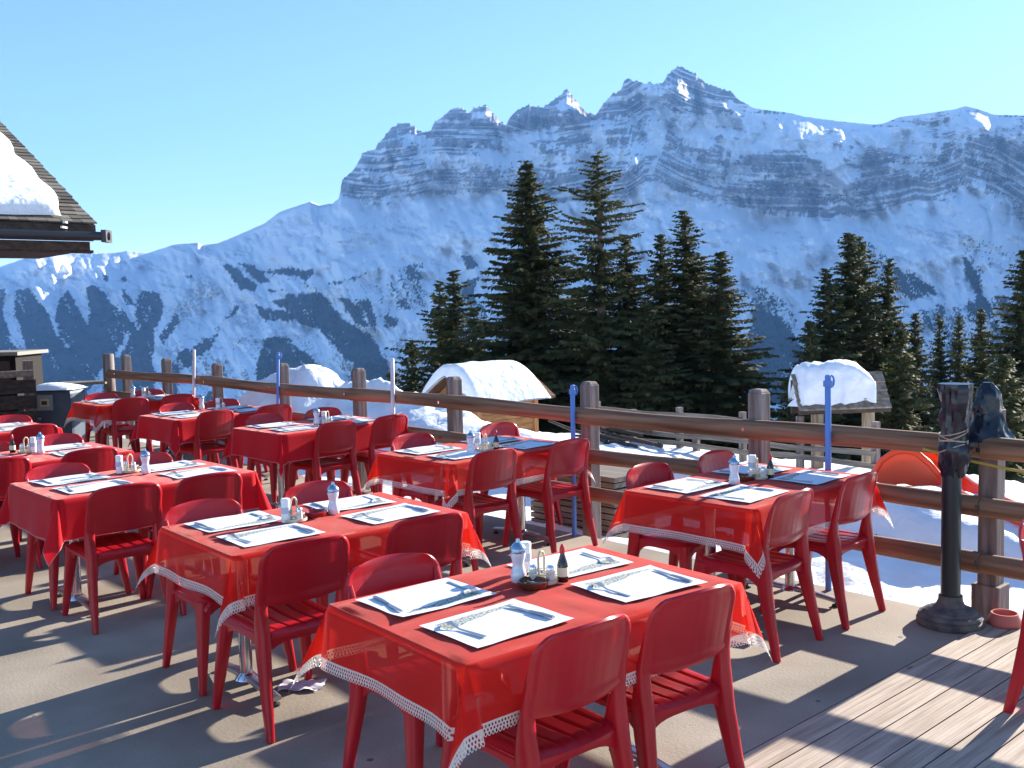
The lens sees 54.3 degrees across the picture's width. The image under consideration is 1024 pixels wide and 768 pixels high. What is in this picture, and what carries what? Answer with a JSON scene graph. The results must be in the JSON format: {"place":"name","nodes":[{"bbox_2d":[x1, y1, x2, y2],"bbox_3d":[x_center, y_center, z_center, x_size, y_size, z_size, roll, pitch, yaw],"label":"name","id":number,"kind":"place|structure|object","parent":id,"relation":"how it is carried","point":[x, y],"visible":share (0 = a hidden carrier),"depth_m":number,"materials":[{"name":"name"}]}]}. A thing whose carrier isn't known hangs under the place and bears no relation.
{"place":"outdoors","nodes":[
{"label":"outdoors","id":0,"kind":"place"},
{"bbox_2d":[0,349,47,411],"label":"shed","id":1,"kind":"structure","parent":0,"point":[11,360],"depth_m":14.34,"materials":[{"name":"grey"}]},
{"bbox_2d":[0,431,986,767],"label":"concrete terrace","id":2,"kind":"structure","parent":0,"point":[76,693],"depth_m":4.69,"materials":[{"name":"concrete"}]},
{"bbox_2d":[0,360,37,422],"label":"plank screen","id":3,"kind":"object","parent":2,"relation":"on","point":[27,400],"visible":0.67,"depth_m":12.73,"materials":[{"name":"grey wood"}]},
{"bbox_2d":[0,456,42,568],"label":"plastic chair","id":4,"kind":"object","parent":2,"relation":"on","point":[14,469],"visible":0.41,"depth_m":6.95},
{"bbox_2d":[9,424,58,449],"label":"plastic chair","id":5,"kind":"object","parent":2,"relation":"on","point":[20,433],"visible":0.24,"depth_m":8.93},
{"bbox_2d":[0,122,111,258],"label":"chalet","id":6,"kind":"object","parent":2,"relation":"on","point":[38,203],"visible":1,"depth_m":9.77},
{"bbox_2d":[35,382,85,442],"bbox_3d":[-6.190,0.422,13.644,0.620,0.888,0.574,-1,4,0],"label":"waste bin","id":7,"kind":"object","parent":2,"relation":"on","point":[55,400],"visible":0.6,"depth_m":13.41,"materials":[{"name":"plastic"}]},
{"bbox_2d":[23,462,131,609],"bbox_3d":[-2.793,0.936,6.355,0.494,0.823,0.532,-6,6,-44],"label":"plastic chair","id":8,"kind":"object","parent":2,"relation":"on","point":[52,470],"visible":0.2,"depth_m":6.35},
{"bbox_2d":[38,447,125,554],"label":"plastic chair","id":9,"kind":"object","parent":2,"relation":"on","point":[98,459],"visible":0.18,"depth_m":7.27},
{"bbox_2d":[83,392,136,452],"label":"plastic chair","id":10,"kind":"object","parent":2,"relation":"on","point":[89,427],"visible":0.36,"depth_m":12.33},
{"bbox_2d":[62,482,165,633],"bbox_3d":[-2.328,0.963,5.862,0.494,0.823,0.532,-5,6,-40],"label":"plastic chair","id":11,"kind":"object","parent":2,"relation":"on","point":[122,507],"visible":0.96,"depth_m":5.70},
{"bbox_2d":[100,397,152,452],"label":"plastic chair","id":12,"kind":"object","parent":2,"relation":"on","point":[130,409],"visible":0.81,"depth_m":11.67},
{"bbox_2d":[57,464,215,615],"bbox_3d":[-2.381,0.963,6.362,1.200,0.739,0.770,-5,6,-43],"label":"pedestal table","id":13,"kind":"object","parent":2,"relation":"on","point":[79,596],"visible":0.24,"depth_m":6.08,"materials":[{"name":"silver metal"}]},
{"bbox_2d":[0,460,271,566],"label":"tablecloth","id":14,"kind":"object","parent":13,"relation":"on","point":[54,519],"visible":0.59,"depth_m":5.96,"materials":[{"name":"red fabric"}]},
{"bbox_2d":[30,472,110,485],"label":"placemat","id":15,"kind":"object","parent":14,"relation":"on","point":[70,479],"visible":0.98,"depth_m":6.26,"materials":[{"name":"paper"}]},
{"bbox_2d":[52,479,131,493],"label":"placemat","id":16,"kind":"object","parent":14,"relation":"on","point":[86,487],"visible":0.87,"depth_m":5.96,"materials":[{"name":"paper"}]},
{"bbox_2d":[91,404,184,457],"bbox_3d":[-4.573,0.564,12.240,1.200,0.739,0.770,-5,6,-43],"label":"pedestal table","id":17,"kind":"object","parent":2,"relation":"on","point":[107,439],"visible":0.14,"depth_m":11.95,"materials":[{"name":"silver metal"}]},
{"bbox_2d":[64,394,204,432],"bbox_3d":[-4.584,0.345,12.223,1.442,0.328,1.000,-5,6,-43],"label":"tablecloth","id":18,"kind":"object","parent":17,"relation":"on","point":[95,412],"visible":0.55,"depth_m":11.74,"materials":[{"name":"red fabric"}]},
{"bbox_2d":[112,452,173,587],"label":"plastic chair","id":19,"kind":"object","parent":2,"relation":"on","point":[159,457],"visible":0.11,"depth_m":6.89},
{"bbox_2d":[158,402,219,463],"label":"plastic chair","id":20,"kind":"object","parent":2,"relation":"on","point":[175,407],"visible":0.25,"depth_m":10.71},
{"bbox_2d":[146,471,242,614],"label":"plastic chair","id":21,"kind":"object","parent":2,"relation":"on","point":[227,485],"visible":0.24,"depth_m":5.97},
{"bbox_2d":[174,409,237,467],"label":"plastic chair","id":22,"kind":"object","parent":2,"relation":"on","point":[214,423],"visible":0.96,"depth_m":9.92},
{"bbox_2d":[180,444,268,479],"bbox_3d":[-3.101,0.665,10.458,0.770,0.739,1.200,3,6,45],"label":"pedestal table","id":23,"kind":"object","parent":2,"relation":"on","point":[265,476],"visible":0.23,"depth_m":10.54,"materials":[{"name":"silver metal"}]},
{"bbox_2d":[128,405,261,455],"bbox_3d":[-3.112,0.456,10.442,1.023,0.350,1.435,3,6,45],"label":"tablecloth","id":24,"kind":"object","parent":23,"relation":"on","point":[175,432],"visible":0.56,"depth_m":9.94,"materials":[{"name":"red fabric"}]},
{"bbox_2d":[162,498,296,695],"bbox_3d":[-1.426,1.012,4.938,0.494,0.823,0.532,-5,6,-40],"label":"plastic chair","id":25,"kind":"object","parent":2,"relation":"on","point":[205,606],"visible":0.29,"depth_m":4.92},
{"bbox_2d":[236,404,298,484],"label":"plastic chair","id":26,"kind":"object","parent":2,"relation":"on","point":[284,411],"visible":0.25,"depth_m":10.37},
{"bbox_2d":[245,413,313,508],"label":"plastic chair","id":27,"kind":"object","parent":2,"relation":"on","point":[261,418],"visible":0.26,"depth_m":9.26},
{"bbox_2d":[212,534,349,742],"bbox_3d":[-0.998,1.042,4.399,0.494,0.823,0.532,-5,6,-40],"label":"plastic chair","id":28,"kind":"object","parent":2,"relation":"on","point":[294,578],"visible":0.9,"depth_m":4.22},
{"bbox_2d":[168,497,399,706],"bbox_3d":[-0.952,1.037,4.942,1.200,0.739,0.770,-5,6,-39],"label":"pedestal table","id":29,"kind":"object","parent":2,"relation":"on","point":[243,672],"visible":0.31,"depth_m":4.68,"materials":[{"name":"silver metal"}]},
{"bbox_2d":[136,492,490,630],"bbox_3d":[-0.965,0.817,4.926,1.485,0.330,0.932,-5,6,-39],"label":"tablecloth","id":30,"kind":"object","parent":29,"relation":"on","point":[226,570],"visible":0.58,"depth_m":4.59,"materials":[{"name":"red fabric"}]},
{"bbox_2d":[183,511,280,531],"bbox_3d":[-1.346,0.668,4.861,0.400,0.004,0.300,-5,6,-41],"label":"placemat","id":31,"kind":"object","parent":30,"relation":"on","point":[232,521],"visible":0.95,"depth_m":4.86,"materials":[{"name":"paper"}]},
{"bbox_2d":[216,523,323,546],"bbox_3d":[-1.099,0.685,4.559,0.400,0.004,0.300,-5,6,-40],"label":"placemat","id":32,"kind":"object","parent":30,"relation":"on","point":[270,534],"visible":0.99,"depth_m":4.55,"materials":[{"name":"paper"}]},
{"bbox_2d":[303,494,395,511],"bbox_3d":[-0.855,0.624,5.255,0.400,0.007,0.300,-5,6,-37],"label":"placemat","id":33,"kind":"object","parent":30,"relation":"on","point":[354,502],"visible":0.84,"depth_m":5.26,"materials":[{"name":"paper"}]},
{"bbox_2d":[341,503,438,523],"bbox_3d":[-0.602,0.642,4.964,0.400,0.004,0.300,-5,6,-42],"label":"placemat","id":34,"kind":"object","parent":30,"relation":"on","point":[395,512],"visible":0.98,"depth_m":4.95,"materials":[{"name":"paper"}]},
{"bbox_2d":[277,678,326,691],"bbox_3d":[-0.989,1.418,4.703,0.217,0.012,0.139,-1,4,0],"label":"napkin","id":35,"kind":"object","parent":2,"relation":"on","point":[312,684],"visible":0.97,"depth_m":4.70,"materials":[{"name":"white"}]},
{"bbox_2d":[282,480,352,607],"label":"plastic chair","id":36,"kind":"object","parent":2,"relation":"on","point":[309,492],"visible":0.17,"depth_m":5.56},
{"bbox_2d":[269,452,368,507],"bbox_3d":[-1.766,0.735,9.121,0.770,0.739,1.200,3,6,45],"label":"pedestal table","id":37,"kind":"object","parent":2,"relation":"on","point":[281,486],"visible":0.09,"depth_m":8.83,"materials":[{"name":"silver metal"}]},
{"bbox_2d":[220,415,390,476],"bbox_3d":[-1.779,0.532,9.105,1.011,0.365,1.432,3,6,45],"label":"tablecloth","id":38,"kind":"object","parent":37,"relation":"on","point":[280,448],"visible":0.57,"depth_m":8.60,"materials":[{"name":"red fabric"}]},
{"bbox_2d":[288,420,361,495],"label":"plastic chair","id":39,"kind":"object","parent":2,"relation":"on","point":[334,436],"visible":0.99,"depth_m":8.70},
{"bbox_2d":[342,414,415,499],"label":"plastic chair","id":40,"kind":"object","parent":2,"relation":"on","point":[386,429],"visible":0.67,"depth_m":9.05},
{"bbox_2d":[343,553,441,767],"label":"plastic chair","id":41,"kind":"object","parent":2,"relation":"on","point":[384,573],"visible":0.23,"depth_m":3.74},
{"bbox_2d":[337,511,463,671],"bbox_3d":[-0.519,0.998,4.829,0.494,0.823,0.532,-5,6,-39],"label":"plastic chair","id":42,"kind":"object","parent":2,"relation":"on","point":[438,537],"visible":0.3,"depth_m":4.64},
{"bbox_2d":[390,433,464,503],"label":"plastic chair","id":43,"kind":"object","parent":2,"relation":"on","point":[407,441],"visible":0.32,"depth_m":7.53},
{"bbox_2d":[431,448,522,570],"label":"plastic chair","id":44,"kind":"object","parent":2,"relation":"on","point":[492,469],"visible":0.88,"depth_m":6.73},
{"bbox_2d":[434,479,549,566],"bbox_3d":[-0.223,0.838,7.296,1.200,0.739,0.770,-5,6,-43],"label":"pedestal table","id":45,"kind":"object","parent":2,"relation":"on","point":[521,509],"visible":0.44,"depth_m":7.54,"materials":[{"name":"silver metal"}]},
{"bbox_2d":[361,435,594,508],"bbox_3d":[-0.234,0.617,7.277,1.463,0.332,0.982,-5,6,-43],"label":"tablecloth","id":46,"kind":"object","parent":45,"relation":"on","point":[448,477],"visible":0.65,"depth_m":6.90,"materials":[{"name":"red fabric"}]},
{"bbox_2d":[480,422,562,524],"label":"plastic chair","id":47,"kind":"object","parent":2,"relation":"on","point":[505,428],"visible":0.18,"depth_m":8.16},
{"bbox_2d":[440,613,634,767],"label":"plastic chair","id":48,"kind":"object","parent":2,"relation":"on","point":[571,673],"visible":0.88,"depth_m":3.04,"materials":[{"name":"plastic"}]},
{"bbox_2d":[502,437,597,553],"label":"plastic chair","id":49,"kind":"object","parent":2,"relation":"on","point":[568,457],"visible":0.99,"depth_m":7.18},
{"bbox_2d":[442,723,672,767],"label":"pedestal table","id":50,"kind":"object","parent":2,"relation":"on","point":[661,764],"visible":0.11,"depth_m":3.72,"materials":[{"name":"silver metal"}]},
{"bbox_2d":[290,545,771,767],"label":"tablecloth","id":51,"kind":"object","parent":50,"relation":"on","point":[462,692],"visible":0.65,"depth_m":3.23,"materials":[{"name":"red fabric"}]},
{"bbox_2d":[356,578,496,616],"bbox_3d":[-0.301,0.745,3.509,0.400,0.007,0.300,-5,6,-40],"label":"placemat","id":52,"kind":"object","parent":51,"relation":"on","point":[427,596],"visible":1,"depth_m":3.50,"materials":[{"name":"paper"}]},
{"bbox_2d":[419,599,572,647],"bbox_3d":[-0.048,0.763,3.209,0.400,0.004,0.300,-5,6,-40],"label":"placemat","id":53,"kind":"object","parent":51,"relation":"on","point":[495,623],"visible":0.98,"depth_m":3.20,"materials":[{"name":"paper"}]},
{"bbox_2d":[510,538,526,582],"bbox_3d":[0.023,0.649,3.678,0.062,0.161,0.062,-1,4,0],"label":"sugar dispenser","id":54,"kind":"object","parent":51,"relation":"on","point":[518,553],"visible":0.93,"depth_m":3.66,"materials":[{"name":"glass"}]},
{"bbox_2d":[507,548,631,576],"bbox_3d":[0.228,0.703,3.915,0.400,0.004,0.300,-5,5,-36],"label":"placemat","id":55,"kind":"object","parent":51,"relation":"on","point":[579,562],"visible":0.62,"depth_m":3.93,"materials":[{"name":"paper"}]},
{"bbox_2d":[571,565,706,601],"bbox_3d":[0.459,0.720,3.615,0.400,0.004,0.300,-5,5,-36],"label":"placemat","id":56,"kind":"object","parent":51,"relation":"on","point":[642,582],"visible":0.99,"depth_m":3.60,"materials":[{"name":"paper"}]},
{"bbox_2d":[569,385,577,535],"bbox_3d":[0.478,0.586,7.601,0.068,1.162,0.051,-1,4,0],"label":"stake","id":57,"kind":"object","parent":2,"relation":"on","point":[573,392],"visible":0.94,"depth_m":7.57,"materials":[{"name":"blue plastic"}]},
{"bbox_2d":[554,583,744,767],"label":"plastic chair","id":58,"kind":"object","parent":2,"relation":"on","point":[682,633],"visible":0.81,"depth_m":3.34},
{"bbox_2d":[626,462,734,580],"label":"plastic chair","id":59,"kind":"object","parent":2,"relation":"on","point":[681,552],"visible":0.45,"depth_m":5.74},
{"bbox_2d":[632,490,836,641],"bbox_3d":[1.358,0.926,5.648,1.200,0.739,0.770,-6,6,-43],"label":"pedestal table","id":60,"kind":"object","parent":2,"relation":"on","point":[789,585],"visible":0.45,"depth_m":5.90,"materials":[{"name":"silver metal"}]},
{"bbox_2d":[602,463,893,577],"bbox_3d":[1.347,0.708,5.631,1.435,0.328,1.007,-6,6,-43],"label":"tablecloth","id":61,"kind":"object","parent":60,"relation":"on","point":[696,514],"visible":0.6,"depth_m":5.26,"materials":[{"name":"red fabric"}]},
{"bbox_2d":[644,477,728,492],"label":"placemat","id":62,"kind":"object","parent":61,"relation":"on","point":[686,485],"visible":0.99,"depth_m":5.53,"materials":[{"name":"paper"}]},
{"bbox_2d":[701,484,787,502],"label":"placemat","id":63,"kind":"object","parent":61,"relation":"on","point":[749,495],"visible":1,"depth_m":5.25,"materials":[{"name":"paper"}]},
{"bbox_2d":[771,470,849,484],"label":"placemat","id":64,"kind":"object","parent":61,"relation":"on","point":[816,477],"visible":0.99,"depth_m":5.69,"materials":[{"name":"paper"}]},
{"bbox_2d":[693,450,799,599],"bbox_3d":[1.459,0.843,6.208,0.494,0.823,0.532,-6,6,-44],"label":"plastic chair","id":65,"kind":"object","parent":2,"relation":"on","point":[712,460],"visible":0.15,"depth_m":6.33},
{"bbox_2d":[695,488,823,662],"bbox_3d":[1.260,0.928,5.171,0.532,0.823,0.494,3,6,45],"label":"plastic chair","id":66,"kind":"object","parent":2,"relation":"on","point":[787,520],"visible":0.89,"depth_m":5.02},
{"bbox_2d":[759,471,885,629],"bbox_3d":[1.755,0.880,5.633,0.494,0.823,0.532,-6,6,-44],"label":"plastic chair","id":67,"kind":"object","parent":2,"relation":"on","point":[832,544],"visible":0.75,"depth_m":5.44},
{"bbox_2d":[823,375,834,590],"bbox_3d":[1.905,0.598,6.014,0.063,1.312,0.055,-5,6,-37],"label":"stake","id":68,"kind":"object","parent":2,"relation":"on","point":[828,383],"visible":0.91,"depth_m":5.97,"materials":[{"name":"blue plastic"}]},
{"bbox_2d":[916,382,985,633],"bbox_3d":[2.347,0.646,5.333,0.344,1.300,0.344,-1,4,0],"label":"parasol stand","id":69,"kind":"object","parent":2,"relation":"on","point":[948,611],"visible":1,"depth_m":5.28,"materials":[{"name":"black"}]},
{"bbox_2d":[0,66,1023,431],"bbox_3d":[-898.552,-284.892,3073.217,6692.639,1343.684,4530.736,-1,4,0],"label":"mountain","id":70,"kind":"structure","parent":0,"point":[776,204],"depth_m":2683.85,"materials":[{"name":"snow"}]},
{"bbox_2d":[0,0,1023,266],"label":"sky","id":71,"kind":"structure","parent":0,"point":[167,122],"materials":[{"name":"blue"}]},
{"bbox_2d":[122,364,1023,618],"bbox_3d":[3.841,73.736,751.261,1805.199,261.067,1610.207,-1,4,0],"label":"snow ground","id":72,"kind":"structure","parent":0,"point":[910,582],"depth_m":7.75,"materials":[{"name":"snow"}]},
{"bbox_2d":[389,342,428,391],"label":"spruce tree","id":73,"kind":"object","parent":72,"relation":"on","point":[411,371],"visible":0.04,"depth_m":34.90,"materials":[{"name":"green plant"}]},
{"bbox_2d":[399,280,465,392],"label":"spruce tree","id":74,"kind":"object","parent":72,"relation":"on","point":[435,365],"visible":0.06,"depth_m":34.29,"materials":[{"name":"green plant"}]},
{"bbox_2d":[384,270,487,383],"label":"spruce tree","id":75,"kind":"object","parent":72,"relation":"on","point":[451,321],"visible":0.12,"depth_m":32.72,"materials":[{"name":"green plant"}]},
{"bbox_2d":[415,307,498,377],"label":"spruce tree","id":76,"kind":"object","parent":72,"relation":"on","point":[469,352],"visible":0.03,"depth_m":31.82,"materials":[{"name":"green plant"}]},
{"bbox_2d":[422,360,555,431],"bbox_3d":[-0.398,0.391,15.855,1.721,1.525,1.420,-5,6,-41],"label":"playhouse","id":77,"kind":"object","parent":72,"relation":"on","point":[511,380],"visible":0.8,"depth_m":15.42,"materials":[{"name":"brown wood"}]},
{"bbox_2d":[410,160,622,432],"bbox_3d":[0.076,-0.118,29.152,9.612,12.631,8.305,-4,5,-26],"label":"spruce tree","id":78,"kind":"object","parent":72,"relation":"on","point":[526,270],"visible":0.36,"depth_m":28.36,"materials":[{"name":"green plant"}]},
{"bbox_2d":[102,354,1023,620],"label":"log fence","id":79,"kind":"object","parent":72,"relation":"on","point":[990,507],"visible":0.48,"depth_m":6.64,"materials":[{"name":"brown wood"}]},
{"bbox_2d":[969,382,1015,449],"bbox_3d":[2.592,0.180,5.438,0.263,0.380,0.267,3,6,41],"label":"wrapped bundle","id":80,"kind":"object","parent":79,"relation":"on","point":[987,419],"visible":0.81,"depth_m":5.39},
{"bbox_2d":[530,465,654,537],"bbox_3d":[0.684,0.977,8.644,0.512,0.508,1.022,-5,6,-42],"label":"slatted crate","id":81,"kind":"object","parent":72,"relation":"on","point":[612,477],"visible":0.26,"depth_m":8.40,"materials":[{"name":"grey wood"}]},
{"bbox_2d":[513,149,688,439],"bbox_3d":[2.410,-0.365,27.713,6.136,11.980,5.981,-3,5,-17],"label":"spruce tree","id":82,"kind":"object","parent":72,"relation":"on","point":[598,331],"visible":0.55,"depth_m":27.11,"materials":[{"name":"green plant"}]},
{"bbox_2d":[548,420,662,447],"bbox_3d":[1.174,0.638,13.586,0.366,0.484,2.198,-5,6,-43],"label":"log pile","id":83,"kind":"object","parent":72,"relation":"on","point":[606,439],"visible":0.54,"depth_m":13.29,"materials":[{"name":"brown wood"}]},
{"bbox_2d":[590,234,673,411],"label":"spruce tree","id":84,"kind":"object","parent":72,"relation":"on","point":[630,302],"visible":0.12,"depth_m":28.16,"materials":[{"name":"green plant"}]},
{"bbox_2d":[577,302,731,447],"bbox_3d":[3.618,1.626,26.320,5.862,7.541,5.145,-2,4,-3],"label":"spruce tree","id":85,"kind":"object","parent":72,"relation":"on","point":[645,370],"visible":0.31,"depth_m":26.31,"materials":[{"name":"green plant"}]},
{"bbox_2d":[639,234,679,355],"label":"spruce tree","id":86,"kind":"object","parent":72,"relation":"on","point":[657,266],"visible":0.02,"depth_m":30.71,"materials":[{"name":"green plant"}]},
{"bbox_2d":[628,210,772,441],"bbox_3d":[4.928,0.673,28.207,6.906,11.074,5.870,3,6,41],"label":"spruce tree","id":87,"kind":"object","parent":72,"relation":"on","point":[681,293],"visible":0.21,"depth_m":27.62,"materials":[{"name":"green plant"}]},
{"bbox_2d":[664,251,785,451],"bbox_3d":[5.676,1.045,27.075,6.532,9.242,6.719,1,5,25],"label":"spruce tree","id":88,"kind":"object","parent":72,"relation":"on","point":[723,375],"visible":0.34,"depth_m":26.64,"materials":[{"name":"green plant"}]},
{"bbox_2d":[599,401,879,470],"bbox_3d":[2.573,0.778,12.667,0.120,0.900,4.386,-5,6,-42],"label":"slat fence","id":89,"kind":"object","parent":72,"relation":"on","point":[799,456],"visible":0.36,"depth_m":12.33,"materials":[{"name":"grey wood"}]},
{"bbox_2d":[770,377,810,458],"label":"spruce tree","id":90,"kind":"object","parent":72,"relation":"on","point":[788,416],"visible":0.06,"depth_m":25.06,"materials":[{"name":"green plant"}]},
{"bbox_2d":[770,320,850,460],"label":"spruce tree","id":91,"kind":"object","parent":72,"relation":"on","point":[810,348],"visible":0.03,"depth_m":25.91,"materials":[{"name":"green plant"}]},
{"bbox_2d":[772,268,871,460],"bbox_3d":[8.560,1.589,27.249,5.461,9.456,4.642,-2,5,-13],"label":"spruce tree","id":92,"kind":"object","parent":72,"relation":"on","point":[834,346],"visible":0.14,"depth_m":26.78,"materials":[{"name":"green plant"}]},
{"bbox_2d":[788,359,891,468],"bbox_3d":[3.840,0.405,11.896,1.158,1.391,0.552,-2,4,-5],"label":"roofed board","id":93,"kind":"object","parent":72,"relation":"on","point":[856,388],"visible":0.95,"depth_m":11.66,"materials":[{"name":"grey wood"}]},
{"bbox_2d":[775,232,916,459],"bbox_3d":[9.593,1.381,28.288,6.513,11.263,6.700,2,6,39],"label":"spruce tree","id":94,"kind":"object","parent":72,"relation":"on","point":[869,330],"visible":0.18,"depth_m":27.64,"materials":[{"name":"green plant"}]},
{"bbox_2d":[817,236,909,383],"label":"spruce tree","id":95,"kind":"object","parent":72,"relation":"on","point":[865,271],"visible":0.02,"depth_m":29.09,"materials":[{"name":"green plant"}]},
{"bbox_2d":[720,623,1023,767],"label":"wooden deck","id":96,"kind":"structure","parent":72,"relation":"on","point":[942,707],"depth_m":4.13,"materials":[{"name":"wood"}]},
{"bbox_2d":[986,609,1021,628],"bbox_3d":[2.630,1.252,5.330,0.173,0.066,0.173,-1,4,0],"label":"pet bowl","id":97,"kind":"object","parent":96,"relation":"on","point":[1005,618],"visible":0.97,"depth_m":5.28,"materials":[{"name":"pink ceramic"}]},
{"bbox_2d":[1003,519,1023,713],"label":"plastic chair","id":98,"kind":"object","parent":96,"relation":"on","point":[1015,687],"visible":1,"depth_m":4.17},
{"bbox_2d":[824,328,938,461],"bbox_3d":[9.622,2.486,25.533,4.916,7.832,4.314,-5,6,-42],"label":"spruce tree","id":99,"kind":"object","parent":72,"relation":"on","point":[904,401],"visible":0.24,"depth_m":24.91,"materials":[{"name":"green plant"}]},
{"bbox_2d":[868,258,934,425],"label":"spruce tree","id":100,"kind":"object","parent":72,"relation":"on","point":[888,302],"visible":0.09,"depth_m":28.80,"materials":[{"name":"green plant"}]},
{"bbox_2d":[888,313,940,431],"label":"spruce tree","id":101,"kind":"object","parent":72,"relation":"on","point":[916,343],"visible":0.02,"depth_m":27.88,"materials":[{"name":"green plant"}]},
{"bbox_2d":[921,314,955,429],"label":"spruce tree","id":102,"kind":"object","parent":72,"relation":"on","point":[939,356],"visible":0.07,"depth_m":30.95,"materials":[{"name":"green plant"}]},
{"bbox_2d":[872,450,1020,525],"bbox_3d":[3.747,1.141,8.341,0.905,0.975,2.672,-1,4,0],"label":"tent","id":103,"kind":"object","parent":72,"relation":"on","point":[897,467],"visible":0.37,"depth_m":9.21,"materials":[{"name":"orange plastic"}]},
{"bbox_2d":[946,315,973,382],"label":"spruce tree","id":104,"kind":"object","parent":72,"relation":"on","point":[957,344],"visible":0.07,"depth_m":31.47,"materials":[{"name":"green plant"}]},
{"bbox_2d":[956,308,999,400],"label":"spruce tree","id":105,"kind":"object","parent":72,"relation":"on","point":[980,365],"visible":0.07,"depth_m":29.95,"materials":[{"name":"green plant"}]},
{"bbox_2d":[962,249,1023,468],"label":"spruce tree","id":106,"kind":"object","parent":72,"relation":"on","point":[1011,344],"visible":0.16,"depth_m":25.95,"materials":[{"name":"green plant"}]},
{"bbox_2d":[966,354,1023,483],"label":"spruce tree","id":107,"kind":"object","parent":72,"relation":"on","point":[1014,414],"visible":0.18,"depth_m":20.88,"materials":[{"name":"green plant"}]},
{"bbox_3d":[-3.609,0.905,7.495,1.200,0.739,0.770,-6,6,-44],"label":"pedestal table","id":108,"kind":"object","parent":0,"visible":0},
{"bbox_2d":[0,442,133,500],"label":"tablecloth","id":109,"kind":"object","parent":108,"relation":"on","point":[38,460],"visible":0.15,"depth_m":7.46,"materials":[{"name":"red fabric"}]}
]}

